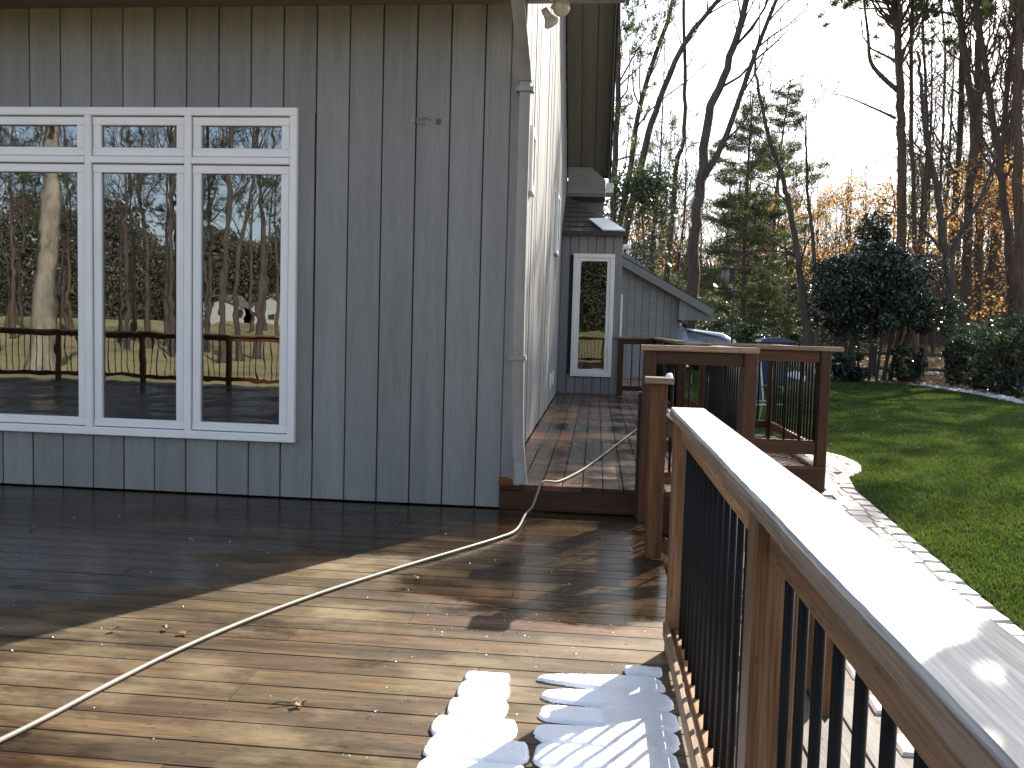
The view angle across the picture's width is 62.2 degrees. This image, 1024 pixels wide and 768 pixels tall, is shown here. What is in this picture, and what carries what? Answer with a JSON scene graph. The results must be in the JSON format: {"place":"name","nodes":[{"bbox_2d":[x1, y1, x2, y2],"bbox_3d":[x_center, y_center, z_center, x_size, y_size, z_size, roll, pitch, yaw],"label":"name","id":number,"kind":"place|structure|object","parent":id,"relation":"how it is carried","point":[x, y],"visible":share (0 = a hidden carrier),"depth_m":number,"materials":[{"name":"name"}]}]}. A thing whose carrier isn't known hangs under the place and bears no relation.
{"place":"outdoors","nodes":[
{"label":"outdoors","id":0,"kind":"place"},
{"bbox_2d":[0,339,1020,588],"bbox_3d":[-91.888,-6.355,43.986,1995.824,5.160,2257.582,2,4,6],"label":"ground","id":1,"kind":"structure","parent":0,"point":[626,381],"depth_m":7.08,"materials":[{"name":"brown soil"}]},
{"bbox_2d":[0,0,629,507],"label":"house","id":2,"kind":"structure","parent":1,"relation":"on","point":[360,250],"depth_m":6.30,"materials":[{"name":"grey wood"}]},
{"bbox_2d":[0,107,298,442],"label":"window","id":3,"kind":"structure","parent":2,"relation":"in","point":[90,159],"depth_m":6.32,"materials":[{"name":"white paint"}]},
{"bbox_2d":[528,125,536,196],"bbox_3d":[0.179,-2.022,7.732,0.050,0.570,0.390,2,4,6],"label":"side window","id":4,"kind":"structure","parent":2,"relation":"in","point":[533,136],"depth_m":7.55,"materials":[{"name":"white paint"}]},
{"bbox_2d":[541,0,569,28],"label":"floodlight","id":5,"kind":"object","parent":2,"relation":"attached to","point":[560,8],"visible":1,"depth_m":5.77,"materials":[{"name":"beige plastic"}]},
{"bbox_2d":[554,192,560,256],"bbox_3d":[0.677,-2.382,12.720,0.050,0.890,0.640,2,4,6],"label":"side window","id":6,"kind":"structure","parent":2,"relation":"in","point":[557,197],"depth_m":12.42,"materials":[{"name":"white paint"}]},
{"bbox_2d":[570,253,614,376],"bbox_3d":[1.421,-1.211,14.994,0.724,2.163,0.065,2,4,6],"label":"window","id":7,"kind":"structure","parent":2,"relation":"in","point":[578,257],"depth_m":14.97,"materials":[{"name":"white paint"}]},
{"bbox_2d":[589,218,624,230],"bbox_3d":[1.659,-2.824,14.963,0.317,0.276,0.712,-1,5,-32],"label":"skylight","id":8,"kind":"object","parent":2,"relation":"on","point":[605,224],"visible":1,"depth_m":14.94},
{"bbox_2d":[0,485,704,767],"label":"deck","id":9,"kind":"structure","parent":1,"relation":"on","point":[80,569],"depth_m":3.78,"materials":[{"name":"brown wood"}]},
{"bbox_2d":[0,428,636,742],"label":"garden hose","id":10,"kind":"object","parent":9,"relation":"on","point":[92,693],"visible":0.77,"depth_m":3.71,"materials":[{"name":"rubber"}]},
{"bbox_2d":[1,515,644,757],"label":"fallen leaves","id":11,"kind":"object","parent":9,"relation":"on","point":[442,645],"visible":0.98,"depth_m":3.47,"materials":[{"name":"plant"}]},
{"bbox_2d":[417,671,529,767],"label":"snow patch","id":12,"kind":"object","parent":9,"relation":"on","point":[473,728],"visible":1,"depth_m":2.76,"materials":[{"name":"white snow"}]},
{"bbox_2d":[532,674,680,767],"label":"snow patch","id":13,"kind":"object","parent":9,"relation":"on","point":[622,721],"visible":1,"depth_m":2.84,"materials":[{"name":"white snow"}]},
{"bbox_2d":[624,665,661,677],"bbox_3d":[0.512,1.118,3.302,0.147,0.028,0.074,2,4,6],"label":"snow lump","id":14,"kind":"object","parent":9,"relation":"on","point":[646,671],"visible":0.98,"depth_m":3.28,"materials":[{"name":"white snow"}]},
{"bbox_2d":[634,376,674,558],"bbox_3d":[0.893,0.460,5.464,0.160,1.063,1.140,2,4,6],"label":"short post","id":15,"kind":"object","parent":9,"relation":"on","point":[656,465],"visible":0.86,"depth_m":4.94,"materials":[{"name":"brown wood"}]},
{"bbox_2d":[637,344,759,549],"bbox_3d":[1.272,0.455,5.894,0.790,1.435,0.150,2,4,6],"label":"railing","id":16,"kind":"object","parent":9,"relation":"on","point":[745,359],"visible":0.51,"depth_m":5.84,"materials":[{"name":"brown wood"}]},
{"bbox_2d":[663,407,1023,767],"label":"railing","id":17,"kind":"object","parent":9,"relation":"on","point":[937,666],"visible":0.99,"depth_m":1.46,"materials":[{"name":"brown wood"}]},
{"bbox_2d":[499,390,672,534],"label":"deck","id":18,"kind":"structure","parent":1,"relation":"on","point":[551,442],"depth_m":7.43,"materials":[{"name":"brown wood"}]},
{"bbox_2d":[615,336,656,394],"bbox_3d":[2.183,-0.191,14.996,0.775,1.280,0.140,2,4,6],"label":"railing","id":19,"kind":"object","parent":18,"relation":"on","point":[632,341],"visible":0.75,"depth_m":14.96,"materials":[{"name":"brown wood"}]},
{"bbox_2d":[653,337,688,408],"bbox_3d":[2.292,-0.030,12.634,0.140,1.280,4.640,2,4,6],"label":"railing","id":20,"kind":"object","parent":18,"relation":"on","point":[662,370],"visible":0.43,"depth_m":11.04,"materials":[{"name":"brown wood"}]},
{"bbox_2d":[698,345,741,433],"bbox_3d":[1.741,0.325,7.104,0.140,1.280,2.408,2,4,6],"label":"railing","id":21,"kind":"object","parent":18,"relation":"attached to","point":[732,395],"visible":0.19,"depth_m":7.06,"materials":[{"name":"black metal"}]},
{"bbox_2d":[605,117,680,260],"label":"bare tree","id":22,"kind":"object","parent":1,"relation":"on","point":[636,253],"visible":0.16,"depth_m":54.81,"materials":[{"name":"plant"}]},
{"bbox_2d":[603,154,689,276],"bbox_3d":[4.498,-4.330,29.578,3.469,7.234,4.282,-2,5,-42],"label":"evergreen tree","id":23,"kind":"object","parent":1,"relation":"on","point":[647,189],"visible":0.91,"depth_m":29.02,"materials":[{"name":"green plant"}]},
{"bbox_2d":[610,0,698,222],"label":"pine tree","id":24,"kind":"object","parent":1,"relation":"on","point":[619,109],"visible":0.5,"depth_m":34.73,"materials":[{"name":"green plant"}]},
{"bbox_2d":[605,172,717,270],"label":"beech tree","id":25,"kind":"object","parent":1,"relation":"on","point":[638,232],"visible":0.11,"depth_m":46.82,"materials":[{"name":"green plant"}]},
{"bbox_2d":[636,131,694,274],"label":"bare tree","id":26,"kind":"object","parent":1,"relation":"on","point":[661,222],"visible":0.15,"depth_m":52.63,"materials":[{"name":"plant"}]},
{"bbox_2d":[620,251,717,377],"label":"garage","id":27,"kind":"structure","parent":1,"relation":"on","point":[651,302],"depth_m":19.70,"materials":[{"name":"grey wood"}]},
{"bbox_2d":[620,11,723,270],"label":"bare tree","id":28,"kind":"object","parent":1,"relation":"on","point":[661,124],"visible":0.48,"depth_m":49.23,"materials":[{"name":"brown wood"}]},
{"bbox_2d":[642,110,705,269],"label":"bare tree","id":29,"kind":"object","parent":1,"relation":"on","point":[668,165],"visible":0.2,"depth_m":67.56,"materials":[{"name":"plant"}]},
{"bbox_2d":[638,94,723,251],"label":"bare tree","id":30,"kind":"object","parent":1,"relation":"on","point":[679,165],"visible":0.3,"depth_m":57.36,"materials":[{"name":"brown wood"}]},
{"bbox_2d":[641,65,739,286],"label":"bare tree","id":31,"kind":"object","parent":1,"relation":"on","point":[684,213],"visible":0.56,"depth_m":46.55,"materials":[{"name":"brown plant"}]},
{"bbox_2d":[663,0,724,281],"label":"bare tree","id":32,"kind":"object","parent":1,"relation":"on","point":[673,197],"visible":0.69,"depth_m":38.74,"materials":[{"name":"brown plant"}]},
{"bbox_2d":[677,146,722,291],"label":"bare tree","id":33,"kind":"object","parent":1,"relation":"on","point":[694,196],"visible":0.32,"depth_m":63.01,"materials":[{"name":"brown wood"}]},
{"bbox_2d":[617,0,801,226],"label":"bare tree","id":34,"kind":"object","parent":1,"relation":"on","point":[637,123],"visible":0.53,"depth_m":36.72,"materials":[{"name":"brown plant"}]},
{"bbox_2d":[695,311,741,333],"bbox_3d":[7.846,-1.779,32.482,3.012,1.978,2.509,4,4,30],"label":"rhododendron bush","id":35,"kind":"object","parent":1,"relation":"on","point":[711,326],"visible":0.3,"depth_m":31.63,"materials":[{"name":"green plant"}]},
{"bbox_2d":[699,152,754,315],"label":"tree","id":36,"kind":"object","parent":1,"relation":"on","point":[716,221],"visible":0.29,"depth_m":50.26,"materials":[{"name":"plant"}]},
{"bbox_2d":[623,0,832,251],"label":"bare tree","id":37,"kind":"object","parent":1,"relation":"on","point":[656,109],"visible":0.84,"depth_m":32.80,"materials":[{"name":"brown wood"}]},
{"bbox_2d":[654,89,821,338],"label":"pine tree","id":38,"kind":"object","parent":1,"relation":"on","point":[744,270],"visible":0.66,"depth_m":40.07,"materials":[{"name":"green plant"}]},
{"bbox_2d":[725,321,777,343],"bbox_3d":[7.920,-1.257,28.263,2.182,1.669,2.295,0,4,-20],"label":"rhododendron bush","id":39,"kind":"object","parent":1,"relation":"on","point":[743,332],"visible":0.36,"depth_m":27.91,"materials":[{"name":"green plant"}]},
{"bbox_2d":[673,49,832,378],"bbox_3d":[7.656,-5.194,25.878,4.237,10.354,4.965,0,4,-28],"label":"bare tree","id":40,"kind":"object","parent":1,"relation":"on","point":[798,257],"visible":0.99,"depth_m":25.95,"materials":[{"name":"brown plant"}]},
{"bbox_2d":[683,0,841,328],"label":"bare tree","id":41,"kind":"object","parent":1,"relation":"on","point":[706,166],"visible":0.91,"depth_m":31.75,"materials":[{"name":"brown wood"}]},
{"bbox_2d":[704,79,832,335],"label":"pine tree","id":42,"kind":"object","parent":1,"relation":"on","point":[791,318],"visible":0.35,"depth_m":43.90,"materials":[{"name":"green plant"}]},
{"bbox_2d":[736,111,826,321],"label":"bare tree","id":43,"kind":"object","parent":1,"relation":"on","point":[789,177],"visible":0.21,"depth_m":53.18,"materials":[{"name":"plant"}]},
{"bbox_2d":[752,325,814,371],"bbox_3d":[9.643,-1.214,30.051,2.582,1.782,2.143,2,4,6],"label":"rhododendron bush","id":44,"kind":"object","parent":1,"relation":"on","point":[796,339],"visible":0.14,"depth_m":29.87,"materials":[{"name":"green plant"}]},
{"bbox_2d":[664,565,908,767],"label":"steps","id":45,"kind":"structure","parent":1,"relation":"on","point":[872,744],"depth_m":3.33,"materials":[{"name":"grey wood"}]},
{"bbox_2d":[661,409,742,593],"bbox_3d":[1.195,0.845,4.990,0.674,1.374,0.135,2,4,6],"label":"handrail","id":46,"kind":"object","parent":45,"relation":"attached to","point":[669,433],"visible":0.09,"depth_m":4.98,"materials":[{"name":"brown wood"}]},
{"bbox_2d":[739,526,832,716],"bbox_3d":[1.061,0.997,3.644,0.670,1.344,0.135,2,4,6],"label":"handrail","id":47,"kind":"object","parent":45,"relation":"attached to","point":[827,677],"visible":0.03,"depth_m":3.59,"materials":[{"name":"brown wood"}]},
{"bbox_2d":[755,434,825,488],"bbox_3d":[2.392,0.813,8.589,0.910,0.354,2.309,2,4,6],"label":"landing","id":48,"kind":"object","parent":1,"relation":"on","point":[802,467],"visible":0.14,"depth_m":7.47,"materials":[{"name":"brown wood"}]},
{"bbox_2d":[710,342,768,427],"bbox_3d":[2.569,0.196,9.676,0.650,1.320,0.140,2,4,6],"label":"railing","id":49,"kind":"object","parent":48,"relation":"attached to","point":[760,423],"visible":0.22,"depth_m":9.64,"materials":[{"name":"brown wood"}]},
{"bbox_2d":[683,343,843,492],"bbox_3d":[2.189,0.317,7.516,1.360,1.325,0.140,2,4,6],"label":"railing","id":50,"kind":"object","parent":48,"relation":"attached to","point":[816,447],"visible":0.58,"depth_m":7.44,"materials":[{"name":"brown wood"}]},
{"bbox_2d":[765,344,816,439],"bbox_3d":[2.840,0.275,8.611,0.140,1.320,2.210,2,4,6],"label":"railing","id":51,"kind":"object","parent":48,"relation":"attached to","point":[777,427],"visible":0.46,"depth_m":8.66,"materials":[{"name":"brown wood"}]},
{"bbox_2d":[736,185,847,327],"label":"beech tree","id":52,"kind":"object","parent":1,"relation":"on","point":[779,225],"visible":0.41,"depth_m":41.73,"materials":[{"name":"orange plant"}]},
{"bbox_2d":[766,41,852,362],"bbox_3d":[11.050,-6.645,32.155,3.511,12.356,4.550,3,4,20],"label":"bare tree","id":53,"kind":"object","parent":1,"relation":"on","point":[816,331],"visible":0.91,"depth_m":32.54,"materials":[{"name":"brown plant"}]},
{"bbox_2d":[794,133,840,244],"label":"bare tree","id":54,"kind":"object","parent":1,"relation":"on","point":[815,187],"visible":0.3,"depth_m":95.26,"materials":[{"name":"plant"}]},
{"bbox_2d":[627,204,1014,347],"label":"undergrowth","id":55,"kind":"object","parent":1,"relation":"on","point":[938,340],"visible":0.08,"depth_m":56.65,"materials":[{"name":"plant"}]},
{"bbox_2d":[657,258,1003,328],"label":"dry foliage","id":56,"kind":"object","parent":1,"relation":"on","point":[794,289],"visible":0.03,"depth_m":51.56,"materials":[{"name":"brown plant"}]},
{"bbox_2d":[672,282,1006,357],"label":"green foliage","id":57,"kind":"object","parent":1,"relation":"on","point":[866,347],"visible":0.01,"depth_m":50.74,"materials":[{"name":"green plant"}]},
{"bbox_2d":[814,346,873,381],"bbox_3d":[10.045,-0.550,25.627,1.779,1.156,1.554,2,4,6],"label":"azalea bush","id":58,"kind":"object","parent":1,"relation":"on","point":[845,369],"visible":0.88,"depth_m":25.37,"materials":[{"name":"green plant"}]},
{"bbox_2d":[807,169,883,257],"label":"bare tree","id":59,"kind":"object","parent":1,"relation":"on","point":[849,178],"visible":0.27,"depth_m":99.48,"materials":[{"name":"brown wood"}]},
{"bbox_2d":[825,144,874,244],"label":"bare tree","id":60,"kind":"object","parent":1,"relation":"on","point":[851,173],"visible":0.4,"depth_m":110.67,"materials":[{"name":"plant"}]},
{"bbox_2d":[810,168,895,348],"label":"beech tree","id":61,"kind":"object","parent":1,"relation":"on","point":[833,198],"visible":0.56,"depth_m":49.58,"materials":[{"name":"orange plant"}]},
{"bbox_2d":[846,137,893,235],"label":"bare tree","id":62,"kind":"object","parent":1,"relation":"on","point":[866,166],"visible":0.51,"depth_m":105.39,"materials":[{"name":"plant"}]},
{"bbox_2d":[783,211,966,381],"bbox_3d":[11.251,-2.696,26.549,5.525,5.345,3.600,2,4,6],"label":"holly bush","id":63,"kind":"object","parent":1,"relation":"on","point":[893,279],"visible":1,"depth_m":25.86,"materials":[{"name":"green plant"}]},
{"bbox_2d":[817,174,941,343],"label":"beech tree","id":64,"kind":"object","parent":1,"relation":"on","point":[890,198],"visible":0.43,"depth_m":43.73,"materials":[{"name":"orange plant"}]},
{"bbox_2d":[788,343,1006,377],"bbox_3d":[14.150,-0.614,28.462,9.829,1.355,0.196,2,4,3],"label":"split rail fence","id":65,"kind":"object","parent":1,"relation":"on","point":[875,352],"visible":0.2,"depth_m":28.45,"materials":[{"name":"brown wood"}]},
{"bbox_2d":[814,0,982,364],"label":"pine tree","id":66,"kind":"object","parent":1,"relation":"on","point":[895,9],"visible":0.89,"depth_m":35.85,"materials":[{"name":"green plant"}]},
{"bbox_2d":[886,343,930,382],"bbox_3d":[11.906,-0.546,25.856,1.294,1.427,1.582,-1,5,-35],"label":"azalea bush","id":67,"kind":"object","parent":1,"relation":"on","point":[914,369],"visible":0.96,"depth_m":25.48,"materials":[{"name":"green plant"}]},
{"bbox_2d":[796,341,1023,400],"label":"leaf litter","id":68,"kind":"object","parent":1,"relation":"on","point":[939,379],"visible":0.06,"depth_m":30.90,"materials":[{"name":"brown plant"}]},
{"bbox_2d":[837,0,999,359],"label":"bare tree","id":69,"kind":"object","parent":1,"relation":"on","point":[925,338],"visible":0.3,"depth_m":41.53,"materials":[{"name":"brown wood"}]},
{"bbox_2d":[894,110,952,232],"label":"pine tree","id":70,"kind":"object","parent":1,"relation":"on","point":[917,171],"visible":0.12,"depth_m":89.82,"materials":[{"name":"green plant"}]},
{"bbox_2d":[837,0,1011,361],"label":"bare tree","id":71,"kind":"object","parent":1,"relation":"on","point":[959,132],"visible":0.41,"depth_m":40.25,"materials":[{"name":"brown wood"}]},
{"bbox_2d":[893,153,960,238],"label":"pine tree","id":72,"kind":"object","parent":1,"relation":"on","point":[933,208],"visible":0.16,"depth_m":81.09,"materials":[{"name":"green plant"}]},
{"bbox_2d":[836,21,1023,377],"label":"bare tree","id":73,"kind":"object","parent":1,"relation":"on","point":[942,246],"visible":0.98,"depth_m":28.44,"materials":[{"name":"brown plant"}]},
{"bbox_2d":[869,7,993,285],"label":"pine tree","id":74,"kind":"object","parent":1,"relation":"on","point":[947,185],"visible":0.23,"depth_m":61.56,"materials":[{"name":"green plant"}]},
{"bbox_2d":[904,70,964,247],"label":"bare tree","id":75,"kind":"object","parent":1,"relation":"on","point":[926,214],"visible":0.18,"depth_m":65.62,"materials":[{"name":"brown wood"}]},
{"bbox_2d":[870,0,1001,359],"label":"pine tree","id":76,"kind":"object","parent":1,"relation":"on","point":[913,196],"visible":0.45,"depth_m":38.79,"materials":[{"name":"brown plant"}]},
{"bbox_2d":[861,0,1010,351],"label":"bare tree","id":77,"kind":"object","parent":1,"relation":"on","point":[927,179],"visible":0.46,"depth_m":45.07,"materials":[{"name":"brown plant"}]},
{"bbox_2d":[907,105,967,287],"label":"bare tree","id":78,"kind":"object","parent":1,"relation":"on","point":[931,184],"visible":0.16,"depth_m":69.69,"materials":[{"name":"plant"}]},
{"bbox_2d":[862,0,1023,324],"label":"bare tree","id":79,"kind":"object","parent":1,"relation":"on","point":[966,285],"visible":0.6,"depth_m":33.72,"materials":[{"name":"brown wood"}]},
{"bbox_2d":[891,1,1000,352],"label":"bare tree","id":80,"kind":"object","parent":1,"relation":"on","point":[936,287],"visible":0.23,"depth_m":47.17,"materials":[{"name":"brown wood"}]},
{"bbox_2d":[910,65,997,283],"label":"bare tree","id":81,"kind":"object","parent":1,"relation":"on","point":[954,157],"visible":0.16,"depth_m":72.62,"materials":[{"name":"brown wood"}]},
{"bbox_2d":[934,327,979,385],"bbox_3d":[13.796,-0.784,25.287,2.167,1.852,2.295,2,4,6],"label":"hedge shrub","id":82,"kind":"object","parent":1,"relation":"on","point":[953,375],"visible":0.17,"depth_m":25.37,"materials":[{"name":"green plant"}]},
{"bbox_2d":[891,1,1023,327],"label":"bare tree","id":83,"kind":"object","parent":1,"relation":"on","point":[990,282],"visible":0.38,"depth_m":37.67,"materials":[{"name":"brown wood"}]},
{"bbox_2d":[913,0,1014,326],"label":"pine tree","id":84,"kind":"object","parent":1,"relation":"on","point":[977,54],"visible":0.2,"depth_m":43.29,"materials":[{"name":"brown plant"}]},
{"bbox_2d":[908,145,1023,327],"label":"beech tree","id":85,"kind":"object","parent":1,"relation":"on","point":[978,243],"visible":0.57,"depth_m":33.79,"materials":[{"name":"orange plant"}]},
{"bbox_2d":[912,384,1023,403],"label":"stone edging","id":86,"kind":"object","parent":1,"relation":"on","point":[998,396],"visible":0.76,"depth_m":21.24,"materials":[{"name":"grey stone"}]},
{"bbox_2d":[915,0,1023,204],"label":"bare tree","id":87,"kind":"object","parent":1,"relation":"on","point":[1009,146],"visible":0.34,"depth_m":36.45,"materials":[{"name":"brown wood"}]},
{"bbox_2d":[918,0,1023,332],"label":"bare tree","id":88,"kind":"object","parent":1,"relation":"on","point":[1004,209],"visible":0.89,"depth_m":31.74,"materials":[{"name":"brown wood"}]},
{"bbox_2d":[947,178,1014,337],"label":"beech tree","id":89,"kind":"object","parent":1,"relation":"on","point":[998,262],"visible":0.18,"depth_m":45.13,"materials":[{"name":"orange plant"}]},
{"bbox_2d":[939,143,1023,323],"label":"beech tree","id":90,"kind":"object","parent":1,"relation":"on","point":[987,294],"visible":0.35,"depth_m":36.12,"materials":[{"name":"orange plant"}]},
{"bbox_2d":[944,313,1021,391],"bbox_3d":[13.072,-0.815,22.874,2.522,2.195,2.715,5,5,40],"label":"hedge shrub","id":91,"kind":"object","parent":1,"relation":"on","point":[959,341],"visible":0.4,"depth_m":22.63,"materials":[{"name":"green plant"}]},
{"bbox_2d":[947,19,1023,283],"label":"bare tree","id":92,"kind":"object","parent":1,"relation":"on","point":[997,122],"visible":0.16,"depth_m":49.06,"materials":[{"name":"brown wood"}]},
{"bbox_2d":[948,3,1023,328],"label":"bare tree","id":93,"kind":"object","parent":1,"relation":"on","point":[999,243],"visible":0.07,"depth_m":51.87,"materials":[{"name":"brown wood"}]},
{"bbox_2d":[949,62,1023,314],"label":"pine tree","id":94,"kind":"object","parent":1,"relation":"on","point":[987,128],"visible":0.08,"depth_m":56.86,"materials":[{"name":"brown plant"}]},
{"bbox_2d":[950,0,1023,314],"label":"pine tree","id":95,"kind":"object","parent":1,"relation":"on","point":[1018,215],"visible":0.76,"depth_m":30.84,"materials":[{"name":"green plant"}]},
{"bbox_2d":[954,121,1023,224],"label":"bare tree","id":96,"kind":"object","parent":1,"relation":"on","point":[993,214],"visible":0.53,"depth_m":31.94,"materials":[{"name":"brown wood"}]},
{"bbox_2d":[960,310,1023,397],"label":"hedge shrub","id":97,"kind":"object","parent":1,"relation":"on","point":[1002,381],"visible":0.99,"depth_m":20.64,"materials":[{"name":"green plant"}]},
{"bbox_2d":[756,361,782,419],"bbox_3d":[3.565,0.139,12.355,0.568,1.037,0.617,0,4,-23],"label":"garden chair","id":98,"kind":"object","parent":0,"point":[761,394],"visible":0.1,"depth_m":12.64,"materials":[{"name":"metal"}]},
{"bbox_2d":[567,0,1023,267],"label":"sky","id":99,"kind":"structure","parent":0,"point":[864,121],"materials":[{"name":"white"}]},
{"bbox_2d":[684,367,1023,630],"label":"lawn","id":100,"kind":"structure","parent":0,"point":[912,465],"depth_m":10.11,"materials":[{"name":"plant"}]},
{"bbox_2d":[677,319,735,369],"bbox_3d":[3.931,-1.301,24.096,4.600,1.715,2.029,2,4,6],"label":"parked car","id":101,"kind":"object","parent":100,"relation":"on","point":[684,333],"visible":0.15,"depth_m":23.19,"materials":[{"name":"silver metal"}]},
{"bbox_2d":[717,262,735,342],"bbox_3d":[5.123,-1.560,20.537,0.351,2.773,0.351,-2,5,-39],"label":"bird feeder","id":102,"kind":"object","parent":100,"relation":"on","point":[725,268],"visible":0.94,"depth_m":20.43,"materials":[{"name":"grey metal"}]},
{"bbox_2d":[755,337,793,384],"bbox_3d":[5.865,-0.498,19.035,0.720,1.099,0.728,2,4,6],"label":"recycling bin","id":103,"kind":"object","parent":100,"relation":"on","point":[778,340],"visible":0.23,"depth_m":18.74,"materials":[{"name":"blue plastic"}]},
{"bbox_2d":[743,464,996,767],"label":"path bed","id":104,"kind":"object","parent":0,"point":[849,690],"visible":0.12,"depth_m":3.84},
{"bbox_2d":[827,452,1023,642],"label":"path edging","id":105,"kind":"object","parent":104,"relation":"on","point":[978,602],"visible":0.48,"depth_m":5.75,"materials":[{"name":"white stone"}]},
{"bbox_2d":[805,454,1023,757],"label":"path","id":106,"kind":"structure","parent":0,"point":[847,504],"depth_m":6.41,"materials":[{"name":"white stone"}]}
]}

